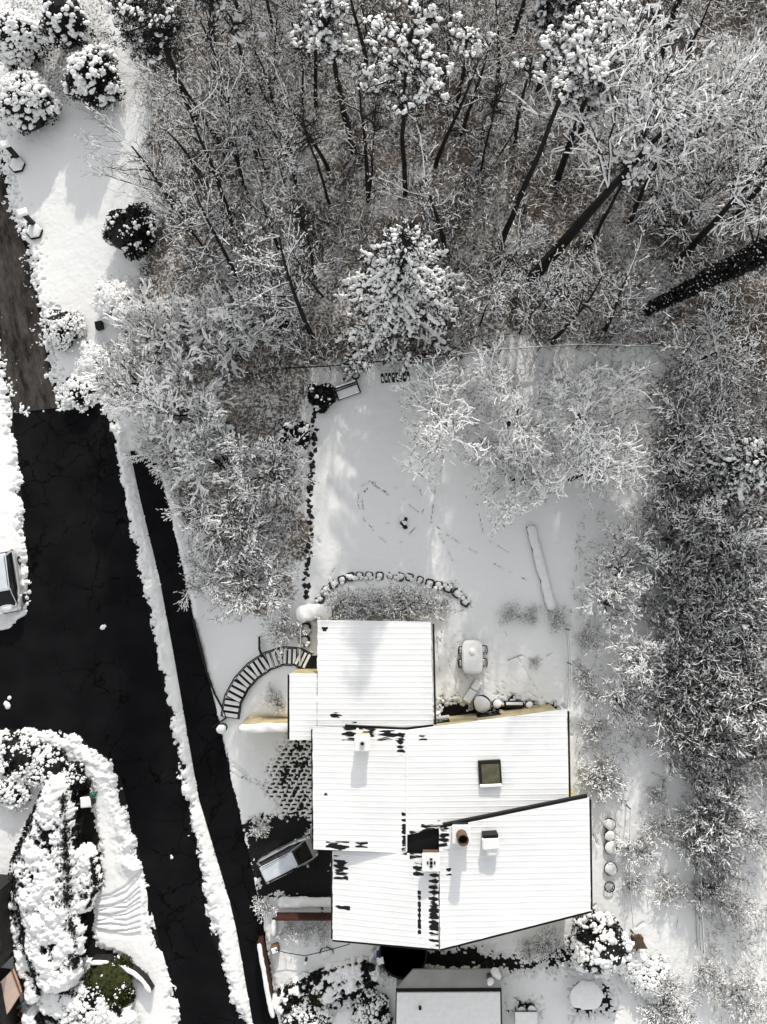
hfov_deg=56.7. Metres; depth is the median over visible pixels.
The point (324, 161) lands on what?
bare tree
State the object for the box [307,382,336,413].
evergreen bush
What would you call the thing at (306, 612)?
covered stack
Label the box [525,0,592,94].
pine tree
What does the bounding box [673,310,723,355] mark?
bare tree
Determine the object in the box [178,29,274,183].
bare tree
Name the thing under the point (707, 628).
thicket shrub
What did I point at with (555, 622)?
bare bush
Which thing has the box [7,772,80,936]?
hedge
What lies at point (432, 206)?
bare tree
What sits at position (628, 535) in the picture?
frosted tree
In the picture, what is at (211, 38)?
bare tree
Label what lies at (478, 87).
bare tree
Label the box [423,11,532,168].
bare tree
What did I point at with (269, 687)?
bare bush
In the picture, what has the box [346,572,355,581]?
planter block
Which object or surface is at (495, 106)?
pine tree
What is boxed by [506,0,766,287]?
leaning tree
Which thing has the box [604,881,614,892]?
wire basket
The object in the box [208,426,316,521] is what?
frosted tree
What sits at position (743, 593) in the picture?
frosted tree
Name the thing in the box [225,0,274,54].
bare tree
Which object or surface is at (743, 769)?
frosted tree
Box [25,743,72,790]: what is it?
evergreen bush
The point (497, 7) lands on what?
bare tree
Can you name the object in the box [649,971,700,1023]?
frosted tree
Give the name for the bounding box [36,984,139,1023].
hedge
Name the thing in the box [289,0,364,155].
pine tree
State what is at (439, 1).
bare tree
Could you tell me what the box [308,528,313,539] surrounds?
edging stone
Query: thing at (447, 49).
bare tree
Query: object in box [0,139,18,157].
timber post
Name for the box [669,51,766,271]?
leaning tree
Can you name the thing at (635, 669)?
frosted tree
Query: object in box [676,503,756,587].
thicket shrub
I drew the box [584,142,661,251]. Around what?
pine tree
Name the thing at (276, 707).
bare bush
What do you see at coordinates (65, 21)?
evergreen bush
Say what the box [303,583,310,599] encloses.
edging stone
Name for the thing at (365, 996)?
evergreen bush
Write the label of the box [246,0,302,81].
bare tree
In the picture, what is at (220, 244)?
bare tree
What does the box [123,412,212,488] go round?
frosted tree
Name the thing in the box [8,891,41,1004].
hedge
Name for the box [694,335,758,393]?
frosted tree
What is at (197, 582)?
frosted tree
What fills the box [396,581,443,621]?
bare bush
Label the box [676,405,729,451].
bare tree
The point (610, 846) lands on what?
plant pot
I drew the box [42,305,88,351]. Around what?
evergreen bush
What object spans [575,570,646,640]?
frosted tree
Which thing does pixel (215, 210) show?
bare tree
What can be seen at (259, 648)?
railing
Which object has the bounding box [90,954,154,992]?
curved wall
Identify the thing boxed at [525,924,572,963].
bare bush
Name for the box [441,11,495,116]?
pine tree
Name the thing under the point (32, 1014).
hedge
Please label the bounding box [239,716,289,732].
retaining wall
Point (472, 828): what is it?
house
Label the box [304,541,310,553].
edging stone
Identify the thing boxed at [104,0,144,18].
pine tree
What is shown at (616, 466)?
oak tree
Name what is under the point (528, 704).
plant pot
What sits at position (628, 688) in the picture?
frosted tree
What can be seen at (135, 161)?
bare tree
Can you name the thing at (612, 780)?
bare bush
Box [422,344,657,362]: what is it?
wire fence
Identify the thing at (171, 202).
bare tree
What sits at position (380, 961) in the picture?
recycling bin
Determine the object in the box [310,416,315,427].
edging stone
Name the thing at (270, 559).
frosted tree
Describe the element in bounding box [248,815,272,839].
bare bush
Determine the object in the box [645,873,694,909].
bare bush
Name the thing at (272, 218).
bare tree
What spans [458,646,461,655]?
garden chair
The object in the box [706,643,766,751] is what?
frosted tree
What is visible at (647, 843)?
bare bush
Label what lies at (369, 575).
planter block
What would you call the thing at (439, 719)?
window
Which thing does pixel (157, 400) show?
frosted tree
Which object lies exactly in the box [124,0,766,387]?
undergrowth
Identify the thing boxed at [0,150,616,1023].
ground
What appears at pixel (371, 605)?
bare bush
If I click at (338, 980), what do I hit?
hedge
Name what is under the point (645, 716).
bare bush
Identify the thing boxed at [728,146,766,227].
pine tree
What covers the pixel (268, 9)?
pine tree
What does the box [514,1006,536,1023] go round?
patio table
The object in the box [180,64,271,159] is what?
bare tree
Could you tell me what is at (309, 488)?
edging stone
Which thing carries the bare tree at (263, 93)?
on the ground
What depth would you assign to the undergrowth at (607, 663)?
49.89 m
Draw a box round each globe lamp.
[89,791,97,798]
[216,723,227,733]
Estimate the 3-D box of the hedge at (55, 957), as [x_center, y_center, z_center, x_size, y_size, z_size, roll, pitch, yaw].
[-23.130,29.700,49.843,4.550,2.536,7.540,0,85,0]
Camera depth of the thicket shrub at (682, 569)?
48.70 m
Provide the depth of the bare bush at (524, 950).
48.60 m
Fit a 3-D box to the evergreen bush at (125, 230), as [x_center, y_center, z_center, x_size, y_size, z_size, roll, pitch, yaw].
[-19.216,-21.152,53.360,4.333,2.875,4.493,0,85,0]
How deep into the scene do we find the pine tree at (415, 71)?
39.27 m
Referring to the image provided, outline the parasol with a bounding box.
[481,960,493,985]
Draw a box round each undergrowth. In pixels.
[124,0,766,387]
[127,253,322,622]
[412,348,645,499]
[569,508,669,775]
[646,337,766,804]
[694,775,766,1023]
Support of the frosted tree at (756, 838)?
on the ground
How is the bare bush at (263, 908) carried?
on the ground
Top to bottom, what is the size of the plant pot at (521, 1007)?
0.544 m
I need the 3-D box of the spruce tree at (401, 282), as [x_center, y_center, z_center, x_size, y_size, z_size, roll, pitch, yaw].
[1.319,-14.707,45.361,10.273,14.700,10.376,0,85,0]
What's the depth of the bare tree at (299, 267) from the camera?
46.71 m
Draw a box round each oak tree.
[389,348,493,494]
[454,335,575,492]
[466,411,568,536]
[524,412,658,516]
[532,358,658,490]
[581,58,741,231]
[621,103,766,296]
[626,357,753,486]
[633,438,737,533]
[645,282,766,434]
[649,22,766,150]
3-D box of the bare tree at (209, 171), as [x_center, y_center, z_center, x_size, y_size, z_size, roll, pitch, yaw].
[-11.966,-23.609,46.232,6.620,14.970,7.392,-19,85,-2]
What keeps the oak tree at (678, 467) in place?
on the ground
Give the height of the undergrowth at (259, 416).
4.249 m
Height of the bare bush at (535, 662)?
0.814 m
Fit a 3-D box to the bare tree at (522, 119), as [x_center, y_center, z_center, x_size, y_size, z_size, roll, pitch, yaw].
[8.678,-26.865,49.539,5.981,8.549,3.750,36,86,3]
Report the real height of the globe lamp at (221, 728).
1.344 m
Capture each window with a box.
[383,619,403,620]
[433,715,449,723]
[476,711,500,717]
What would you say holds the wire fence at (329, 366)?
on the ground
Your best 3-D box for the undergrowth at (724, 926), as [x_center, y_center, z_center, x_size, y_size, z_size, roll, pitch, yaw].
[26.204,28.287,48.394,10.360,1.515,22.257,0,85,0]
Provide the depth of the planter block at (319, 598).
50.36 m
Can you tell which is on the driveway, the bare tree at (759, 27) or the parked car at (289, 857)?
the parked car at (289, 857)
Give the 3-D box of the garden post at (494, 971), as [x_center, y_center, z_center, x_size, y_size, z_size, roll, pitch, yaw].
[7.590,31.395,48.975,0.586,1.652,0.638,0,85,0]
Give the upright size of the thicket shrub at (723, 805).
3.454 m
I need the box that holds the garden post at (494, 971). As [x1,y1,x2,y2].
[491,960,498,977]
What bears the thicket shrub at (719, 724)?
on the ground
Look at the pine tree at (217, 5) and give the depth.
41.70 m
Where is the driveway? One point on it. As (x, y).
(314, 878)
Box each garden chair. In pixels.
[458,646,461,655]
[458,659,461,667]
[482,645,487,654]
[482,658,487,666]
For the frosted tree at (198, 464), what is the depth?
49.31 m
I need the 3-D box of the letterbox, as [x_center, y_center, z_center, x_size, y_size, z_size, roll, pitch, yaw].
[-21.293,20.785,51.245,0.750,1.180,0.750,-6,85,-1]
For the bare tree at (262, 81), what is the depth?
46.83 m
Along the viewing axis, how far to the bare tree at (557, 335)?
44.79 m
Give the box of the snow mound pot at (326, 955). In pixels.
[320,946,333,959]
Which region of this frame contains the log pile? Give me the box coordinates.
[381,372,409,382]
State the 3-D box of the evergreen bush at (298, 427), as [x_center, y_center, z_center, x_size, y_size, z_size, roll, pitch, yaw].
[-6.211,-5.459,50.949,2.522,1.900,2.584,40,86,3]
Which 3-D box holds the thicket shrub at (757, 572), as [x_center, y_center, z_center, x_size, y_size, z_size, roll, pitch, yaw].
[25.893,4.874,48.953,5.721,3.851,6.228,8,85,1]
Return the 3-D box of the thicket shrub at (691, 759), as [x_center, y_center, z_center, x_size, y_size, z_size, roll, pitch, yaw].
[21.348,16.585,48.311,6.694,3.618,6.710,20,85,2]
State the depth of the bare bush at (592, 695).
49.48 m
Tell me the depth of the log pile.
51.87 m
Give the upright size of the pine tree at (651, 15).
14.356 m
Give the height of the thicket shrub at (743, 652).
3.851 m
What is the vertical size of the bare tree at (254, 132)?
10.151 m
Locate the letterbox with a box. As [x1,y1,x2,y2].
[80,793,95,807]
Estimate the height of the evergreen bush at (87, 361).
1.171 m
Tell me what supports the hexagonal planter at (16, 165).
on the ground
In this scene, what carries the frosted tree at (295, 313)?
on the ground
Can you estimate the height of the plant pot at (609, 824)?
0.498 m
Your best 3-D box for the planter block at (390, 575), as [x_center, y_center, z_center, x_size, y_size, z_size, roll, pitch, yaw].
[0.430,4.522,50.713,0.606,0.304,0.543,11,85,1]
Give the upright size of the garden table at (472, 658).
1.077 m
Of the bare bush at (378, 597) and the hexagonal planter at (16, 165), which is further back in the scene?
the hexagonal planter at (16, 165)
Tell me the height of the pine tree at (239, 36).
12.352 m
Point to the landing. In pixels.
(311, 663)
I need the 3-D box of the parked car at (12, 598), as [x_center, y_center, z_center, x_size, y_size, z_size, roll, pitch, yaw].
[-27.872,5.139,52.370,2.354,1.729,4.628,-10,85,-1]
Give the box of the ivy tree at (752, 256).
[639,214,766,316]
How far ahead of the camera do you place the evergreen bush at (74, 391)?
53.67 m
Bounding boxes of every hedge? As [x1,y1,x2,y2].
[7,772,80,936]
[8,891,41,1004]
[18,903,89,993]
[20,1003,52,1023]
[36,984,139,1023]
[73,842,102,913]
[272,954,382,1014]
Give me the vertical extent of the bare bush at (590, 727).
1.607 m
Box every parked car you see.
[0,549,26,613]
[256,834,317,883]
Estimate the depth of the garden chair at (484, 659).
49.68 m
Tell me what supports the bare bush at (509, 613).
on the ground
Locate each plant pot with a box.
[311,619,317,626]
[473,695,490,712]
[492,699,501,708]
[517,1003,525,1010]
[525,701,532,707]
[527,1003,535,1010]
[603,818,615,830]
[604,830,614,841]
[604,841,617,854]
[604,862,617,875]
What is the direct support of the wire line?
attached to the stone trough
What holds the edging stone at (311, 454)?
on the ground
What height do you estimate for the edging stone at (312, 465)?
0.536 m
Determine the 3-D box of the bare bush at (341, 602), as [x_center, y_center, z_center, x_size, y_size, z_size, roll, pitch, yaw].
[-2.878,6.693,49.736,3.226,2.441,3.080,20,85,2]
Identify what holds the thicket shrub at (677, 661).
on the ground
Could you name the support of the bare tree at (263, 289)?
on the ground
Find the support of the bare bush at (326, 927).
on the ground
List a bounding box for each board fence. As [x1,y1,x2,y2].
[257,935,275,1017]
[275,912,330,920]
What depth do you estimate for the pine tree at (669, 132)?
42.64 m
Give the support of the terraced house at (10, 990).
on the ground
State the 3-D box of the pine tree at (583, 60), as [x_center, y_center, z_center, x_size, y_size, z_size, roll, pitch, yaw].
[10.051,-22.632,44.735,4.015,17.670,5.528,0,85,0]
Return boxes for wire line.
[276,943,349,955]
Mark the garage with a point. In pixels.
(447, 996)
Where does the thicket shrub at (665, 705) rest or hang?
on the ground
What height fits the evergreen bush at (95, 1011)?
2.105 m
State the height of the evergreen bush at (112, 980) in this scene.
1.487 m
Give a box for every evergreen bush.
[0,6,53,71]
[0,66,62,137]
[0,729,42,784]
[0,774,32,813]
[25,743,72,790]
[36,0,95,52]
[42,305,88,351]
[58,374,98,414]
[60,38,127,111]
[61,760,89,793]
[66,980,115,1023]
[71,337,116,377]
[81,954,135,1008]
[89,269,145,327]
[100,202,157,261]
[276,420,310,456]
[280,993,335,1023]
[306,985,323,1008]
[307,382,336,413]
[350,990,393,1023]
[353,987,383,1015]
[568,908,634,978]
[614,939,650,985]
[627,950,674,1008]
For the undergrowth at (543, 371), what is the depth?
51.51 m
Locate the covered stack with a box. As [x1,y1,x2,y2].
[296,604,331,622]
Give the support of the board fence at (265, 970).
on the ground
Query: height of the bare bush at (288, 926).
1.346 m
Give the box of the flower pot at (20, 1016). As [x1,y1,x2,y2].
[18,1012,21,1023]
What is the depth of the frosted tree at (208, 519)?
49.33 m
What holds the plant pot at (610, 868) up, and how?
on the ground
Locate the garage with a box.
[395,969,501,1023]
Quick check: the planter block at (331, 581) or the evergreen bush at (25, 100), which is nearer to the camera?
the planter block at (331, 581)
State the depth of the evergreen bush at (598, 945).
46.31 m
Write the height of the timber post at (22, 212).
2.140 m
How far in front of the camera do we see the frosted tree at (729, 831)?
47.55 m
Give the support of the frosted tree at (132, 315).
on the ground
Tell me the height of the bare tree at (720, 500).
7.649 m
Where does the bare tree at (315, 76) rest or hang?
on the ground
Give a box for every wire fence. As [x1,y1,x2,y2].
[285,358,420,371]
[299,623,302,663]
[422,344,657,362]
[565,628,571,708]
[626,805,633,928]
[694,768,704,954]
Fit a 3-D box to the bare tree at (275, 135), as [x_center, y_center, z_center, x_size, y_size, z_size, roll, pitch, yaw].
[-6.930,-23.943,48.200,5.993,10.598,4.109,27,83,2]
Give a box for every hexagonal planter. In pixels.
[8,157,25,172]
[26,223,42,239]
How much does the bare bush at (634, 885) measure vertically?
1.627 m
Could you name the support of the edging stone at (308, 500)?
on the ground
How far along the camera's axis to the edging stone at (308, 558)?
50.72 m
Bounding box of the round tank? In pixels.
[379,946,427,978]
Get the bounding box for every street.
[0,169,56,412]
[0,408,240,1023]
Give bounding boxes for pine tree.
[101,0,199,129]
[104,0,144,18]
[191,0,237,49]
[211,2,265,103]
[236,0,275,37]
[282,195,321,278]
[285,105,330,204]
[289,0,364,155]
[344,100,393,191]
[349,0,454,197]
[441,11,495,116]
[474,73,521,175]
[495,7,611,252]
[510,0,530,38]
[512,48,553,145]
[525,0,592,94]
[539,0,658,183]
[575,28,639,145]
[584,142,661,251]
[617,0,687,119]
[627,92,696,225]
[659,0,681,57]
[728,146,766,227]
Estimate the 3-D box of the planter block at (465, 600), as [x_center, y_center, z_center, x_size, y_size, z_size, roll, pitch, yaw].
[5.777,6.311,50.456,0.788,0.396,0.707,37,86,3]
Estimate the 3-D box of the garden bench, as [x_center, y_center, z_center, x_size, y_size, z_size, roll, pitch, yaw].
[-2.608,-8.812,51.539,1.780,0.940,0.895,-20,85,-2]
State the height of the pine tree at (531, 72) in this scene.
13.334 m
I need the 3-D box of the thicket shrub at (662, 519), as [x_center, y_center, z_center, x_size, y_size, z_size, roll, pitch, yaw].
[20.323,0.239,49.171,6.921,4.278,6.356,-23,85,-2]
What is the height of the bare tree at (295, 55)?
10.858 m
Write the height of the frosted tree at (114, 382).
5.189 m
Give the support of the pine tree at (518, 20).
on the ground
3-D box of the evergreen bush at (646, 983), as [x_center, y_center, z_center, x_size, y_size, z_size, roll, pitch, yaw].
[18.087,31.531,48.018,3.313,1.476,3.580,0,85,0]
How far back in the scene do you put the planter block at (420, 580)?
50.52 m
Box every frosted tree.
[75,333,170,421]
[100,340,237,451]
[102,277,196,382]
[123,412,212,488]
[156,470,276,572]
[170,408,268,506]
[173,277,288,381]
[173,544,240,610]
[201,534,301,623]
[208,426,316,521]
[225,272,315,356]
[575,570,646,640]
[578,518,675,617]
[594,677,655,735]
[597,631,667,702]
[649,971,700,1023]
[671,774,765,862]
[683,491,766,577]
[687,955,729,1002]
[690,387,756,447]
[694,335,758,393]
[695,567,766,649]
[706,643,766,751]
[708,757,759,812]
[714,964,766,1023]
[723,882,764,933]
[730,811,766,861]
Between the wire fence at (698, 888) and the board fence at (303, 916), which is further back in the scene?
the board fence at (303, 916)
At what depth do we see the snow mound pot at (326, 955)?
50.52 m
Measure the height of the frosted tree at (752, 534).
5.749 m
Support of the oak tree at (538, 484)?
on the ground
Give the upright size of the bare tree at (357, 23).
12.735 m
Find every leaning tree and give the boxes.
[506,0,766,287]
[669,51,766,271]
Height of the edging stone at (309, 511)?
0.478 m
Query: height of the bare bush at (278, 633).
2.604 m
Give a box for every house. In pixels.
[0,874,21,1023]
[288,619,592,950]
[630,929,647,948]
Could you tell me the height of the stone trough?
0.800 m
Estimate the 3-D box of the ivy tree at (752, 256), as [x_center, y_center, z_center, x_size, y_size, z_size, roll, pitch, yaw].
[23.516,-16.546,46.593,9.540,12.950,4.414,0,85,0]
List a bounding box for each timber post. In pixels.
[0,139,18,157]
[16,207,35,225]
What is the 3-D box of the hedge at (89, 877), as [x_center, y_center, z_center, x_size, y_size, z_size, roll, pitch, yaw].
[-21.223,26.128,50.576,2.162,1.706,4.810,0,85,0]
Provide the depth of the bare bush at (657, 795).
49.19 m
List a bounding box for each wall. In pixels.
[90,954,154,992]
[192,619,226,727]
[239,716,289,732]
[278,895,330,907]
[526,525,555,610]
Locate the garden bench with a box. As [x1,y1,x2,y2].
[334,380,360,400]
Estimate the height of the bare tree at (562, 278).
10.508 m
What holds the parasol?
on the ground
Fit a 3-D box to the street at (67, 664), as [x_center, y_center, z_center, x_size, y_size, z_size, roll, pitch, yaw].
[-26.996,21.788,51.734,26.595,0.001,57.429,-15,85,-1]
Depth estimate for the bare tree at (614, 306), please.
44.69 m
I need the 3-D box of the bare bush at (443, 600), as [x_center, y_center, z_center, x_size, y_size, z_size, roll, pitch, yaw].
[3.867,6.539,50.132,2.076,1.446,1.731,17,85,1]
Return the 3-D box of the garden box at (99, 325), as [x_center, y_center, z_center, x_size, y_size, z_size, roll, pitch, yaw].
[-21.765,-14.278,54.485,0.550,0.600,0.600,-11,85,-1]
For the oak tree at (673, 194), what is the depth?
48.52 m
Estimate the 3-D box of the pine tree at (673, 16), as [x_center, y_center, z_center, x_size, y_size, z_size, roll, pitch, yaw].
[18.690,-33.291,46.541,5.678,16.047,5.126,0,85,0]
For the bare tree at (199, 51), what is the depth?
45.65 m
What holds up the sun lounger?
on the ground
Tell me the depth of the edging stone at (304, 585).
50.58 m
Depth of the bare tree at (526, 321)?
46.29 m
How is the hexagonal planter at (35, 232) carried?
on the ground
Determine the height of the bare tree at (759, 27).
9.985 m
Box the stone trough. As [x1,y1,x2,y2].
[270,942,279,954]
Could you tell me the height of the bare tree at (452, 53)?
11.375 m
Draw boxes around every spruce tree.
[333,216,469,382]
[681,427,766,515]
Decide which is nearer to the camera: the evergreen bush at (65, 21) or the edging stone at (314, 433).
the edging stone at (314, 433)
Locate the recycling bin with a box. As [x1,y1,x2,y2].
[376,950,383,964]
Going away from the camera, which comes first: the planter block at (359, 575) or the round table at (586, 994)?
the round table at (586, 994)
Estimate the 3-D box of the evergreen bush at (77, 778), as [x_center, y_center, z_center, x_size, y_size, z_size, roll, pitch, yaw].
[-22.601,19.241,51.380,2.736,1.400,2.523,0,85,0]
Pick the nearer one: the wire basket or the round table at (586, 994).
the round table at (586, 994)
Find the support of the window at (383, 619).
in the house at (472, 828)
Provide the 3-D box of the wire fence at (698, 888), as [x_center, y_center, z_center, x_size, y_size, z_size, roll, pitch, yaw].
[21.547,23.794,48.718,0.197,1.270,11.914,1,85,0]
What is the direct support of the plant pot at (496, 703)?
on the ground
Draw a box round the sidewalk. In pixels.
[130,451,278,1023]
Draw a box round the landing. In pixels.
[302,656,316,668]
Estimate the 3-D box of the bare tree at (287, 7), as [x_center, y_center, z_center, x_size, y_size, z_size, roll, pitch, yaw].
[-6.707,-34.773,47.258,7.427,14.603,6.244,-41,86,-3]
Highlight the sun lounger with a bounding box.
[463,679,481,703]
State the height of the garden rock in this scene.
0.592 m
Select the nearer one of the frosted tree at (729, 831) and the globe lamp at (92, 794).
the frosted tree at (729, 831)
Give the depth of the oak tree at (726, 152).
48.44 m
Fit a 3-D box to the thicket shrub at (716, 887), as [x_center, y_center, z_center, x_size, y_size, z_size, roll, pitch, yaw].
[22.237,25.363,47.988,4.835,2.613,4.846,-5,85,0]
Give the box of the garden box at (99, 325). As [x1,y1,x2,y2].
[94,320,103,330]
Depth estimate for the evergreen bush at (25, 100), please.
53.87 m
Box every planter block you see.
[298,635,309,647]
[299,623,310,635]
[315,594,324,603]
[321,585,329,595]
[329,579,337,588]
[337,575,346,584]
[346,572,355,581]
[355,572,363,579]
[364,571,373,579]
[375,572,383,580]
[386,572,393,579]
[394,572,404,581]
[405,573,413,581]
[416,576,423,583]
[424,578,434,588]
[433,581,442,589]
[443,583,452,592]
[451,588,462,598]
[460,596,470,606]
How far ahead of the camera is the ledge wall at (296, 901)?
50.69 m
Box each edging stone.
[302,574,309,588]
[303,562,309,575]
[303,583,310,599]
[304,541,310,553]
[306,482,314,493]
[306,494,312,507]
[306,551,312,563]
[307,472,314,483]
[307,505,312,517]
[307,514,314,525]
[308,447,316,459]
[308,459,315,472]
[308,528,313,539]
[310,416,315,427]
[311,428,318,439]
[311,436,317,448]
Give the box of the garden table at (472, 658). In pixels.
[462,639,482,673]
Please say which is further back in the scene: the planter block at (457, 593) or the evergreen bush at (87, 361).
the evergreen bush at (87, 361)
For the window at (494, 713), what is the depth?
48.82 m
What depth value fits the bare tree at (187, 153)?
46.76 m
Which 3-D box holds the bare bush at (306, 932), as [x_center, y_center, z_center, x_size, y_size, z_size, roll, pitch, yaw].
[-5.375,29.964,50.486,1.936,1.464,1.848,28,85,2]
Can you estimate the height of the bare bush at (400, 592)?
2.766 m
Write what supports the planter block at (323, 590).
on the ground
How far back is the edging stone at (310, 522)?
50.97 m
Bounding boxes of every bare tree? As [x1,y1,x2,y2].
[72,99,198,232]
[103,2,230,163]
[123,126,206,250]
[130,60,248,227]
[138,92,232,188]
[141,159,246,289]
[158,0,258,128]
[175,0,264,77]
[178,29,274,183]
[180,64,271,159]
[184,92,301,208]
[195,187,267,262]
[211,87,293,178]
[213,28,315,155]
[214,16,302,120]
[215,196,332,338]
[222,52,297,128]
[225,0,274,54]
[226,238,292,325]
[227,152,313,264]
[232,100,318,190]
[237,39,342,172]
[240,0,305,53]
[242,0,325,106]
[242,121,315,237]
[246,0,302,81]
[259,226,351,302]
[260,0,349,118]
[300,0,386,64]
[308,28,392,202]
[360,0,375,32]
[360,107,482,256]
[408,0,491,82]
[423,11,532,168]
[433,0,511,102]
[435,0,472,19]
[436,0,541,139]
[450,0,529,106]
[455,259,528,330]
[457,191,558,291]
[484,83,550,156]
[500,262,577,371]
[518,230,619,315]
[539,228,642,348]
[574,221,663,332]
[661,0,760,77]
[662,492,730,536]
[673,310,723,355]
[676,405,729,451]
[700,42,766,193]
[743,4,766,51]
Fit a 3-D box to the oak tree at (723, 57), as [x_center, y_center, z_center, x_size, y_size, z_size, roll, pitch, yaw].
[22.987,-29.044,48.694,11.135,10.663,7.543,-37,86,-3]
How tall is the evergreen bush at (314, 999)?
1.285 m
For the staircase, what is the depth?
51.35 m
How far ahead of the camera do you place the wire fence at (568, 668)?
49.45 m
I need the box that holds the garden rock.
[399,516,407,528]
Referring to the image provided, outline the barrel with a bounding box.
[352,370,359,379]
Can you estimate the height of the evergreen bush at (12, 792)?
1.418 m
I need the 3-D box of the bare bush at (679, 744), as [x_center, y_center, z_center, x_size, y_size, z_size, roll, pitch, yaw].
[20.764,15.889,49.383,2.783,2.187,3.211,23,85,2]
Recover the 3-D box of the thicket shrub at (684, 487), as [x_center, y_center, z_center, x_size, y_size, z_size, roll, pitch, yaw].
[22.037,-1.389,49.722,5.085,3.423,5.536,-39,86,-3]
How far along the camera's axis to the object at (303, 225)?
45.47 m
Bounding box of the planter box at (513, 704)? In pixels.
[504,700,523,707]
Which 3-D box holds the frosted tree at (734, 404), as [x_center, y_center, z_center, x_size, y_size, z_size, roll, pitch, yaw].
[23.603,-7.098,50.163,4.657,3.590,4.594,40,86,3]
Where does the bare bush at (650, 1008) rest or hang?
on the ground
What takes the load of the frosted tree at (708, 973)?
on the ground
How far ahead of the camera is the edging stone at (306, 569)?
50.66 m
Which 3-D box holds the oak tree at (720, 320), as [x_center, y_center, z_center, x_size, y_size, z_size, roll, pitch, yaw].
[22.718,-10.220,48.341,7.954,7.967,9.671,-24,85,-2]
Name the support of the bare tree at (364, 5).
on the ground
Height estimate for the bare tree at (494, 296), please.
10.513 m
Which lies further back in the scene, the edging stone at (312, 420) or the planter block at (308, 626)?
the edging stone at (312, 420)
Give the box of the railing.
[258,636,262,657]
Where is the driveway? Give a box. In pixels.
[227,740,331,935]
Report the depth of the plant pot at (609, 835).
49.04 m
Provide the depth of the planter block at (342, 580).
50.49 m
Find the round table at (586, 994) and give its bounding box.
[569,979,603,1009]
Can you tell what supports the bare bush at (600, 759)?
on the ground
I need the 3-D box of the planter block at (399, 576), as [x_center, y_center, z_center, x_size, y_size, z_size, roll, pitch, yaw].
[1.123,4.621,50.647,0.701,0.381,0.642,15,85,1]
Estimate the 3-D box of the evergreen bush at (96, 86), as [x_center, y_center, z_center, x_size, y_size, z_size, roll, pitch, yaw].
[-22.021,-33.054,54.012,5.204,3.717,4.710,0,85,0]
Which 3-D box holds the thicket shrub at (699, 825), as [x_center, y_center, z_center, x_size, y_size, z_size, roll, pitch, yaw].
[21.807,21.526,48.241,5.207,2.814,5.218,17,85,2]
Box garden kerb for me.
[270,918,276,935]
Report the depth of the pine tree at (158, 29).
39.37 m
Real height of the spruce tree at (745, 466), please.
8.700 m
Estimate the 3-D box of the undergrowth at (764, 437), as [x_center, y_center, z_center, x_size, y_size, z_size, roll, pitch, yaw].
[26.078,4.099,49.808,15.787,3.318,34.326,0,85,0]
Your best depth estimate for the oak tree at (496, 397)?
46.82 m
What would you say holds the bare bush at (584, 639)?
on the ground
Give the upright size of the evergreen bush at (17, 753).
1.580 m
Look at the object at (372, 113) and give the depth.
44.99 m
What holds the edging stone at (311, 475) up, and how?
on the ground
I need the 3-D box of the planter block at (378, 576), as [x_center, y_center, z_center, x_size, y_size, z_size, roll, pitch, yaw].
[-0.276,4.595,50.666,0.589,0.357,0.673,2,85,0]
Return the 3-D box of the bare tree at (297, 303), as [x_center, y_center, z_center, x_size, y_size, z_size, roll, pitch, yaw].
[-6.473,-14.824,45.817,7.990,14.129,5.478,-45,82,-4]
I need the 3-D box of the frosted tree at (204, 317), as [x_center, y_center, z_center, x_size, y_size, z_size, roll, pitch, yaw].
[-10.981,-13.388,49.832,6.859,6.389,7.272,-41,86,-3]
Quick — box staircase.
[220,646,313,718]
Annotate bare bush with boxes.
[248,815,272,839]
[250,894,278,923]
[257,606,307,659]
[260,681,283,710]
[267,691,286,715]
[275,921,300,945]
[290,921,319,947]
[303,819,311,836]
[313,921,331,949]
[314,580,364,619]
[339,585,386,620]
[358,581,400,620]
[381,579,429,621]
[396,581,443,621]
[426,590,452,617]
[494,597,527,624]
[514,934,551,964]
[521,602,543,627]
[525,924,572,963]
[527,654,541,670]
[540,603,573,634]
[568,623,600,655]
[568,655,598,687]
[574,751,610,797]
[575,672,606,710]
[578,713,616,743]
[580,750,632,807]
[613,832,662,876]
[617,869,649,897]
[618,684,657,730]
[634,989,683,1023]
[637,808,686,852]
[642,779,671,812]
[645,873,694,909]
[654,868,672,886]
[665,726,706,762]
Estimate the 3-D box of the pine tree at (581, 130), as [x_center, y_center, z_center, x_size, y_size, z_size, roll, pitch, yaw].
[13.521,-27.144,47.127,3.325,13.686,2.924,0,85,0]
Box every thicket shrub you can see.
[624,476,728,568]
[629,525,740,629]
[637,666,737,766]
[638,578,704,653]
[639,629,724,719]
[647,724,749,811]
[649,571,766,681]
[660,454,742,531]
[660,681,766,770]
[661,538,766,637]
[661,620,766,738]
[663,788,744,862]
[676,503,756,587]
[678,813,746,882]
[678,852,753,923]
[684,769,750,844]
[703,598,766,669]
[719,540,766,626]
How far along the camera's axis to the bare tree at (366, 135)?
45.52 m
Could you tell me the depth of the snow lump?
52.33 m

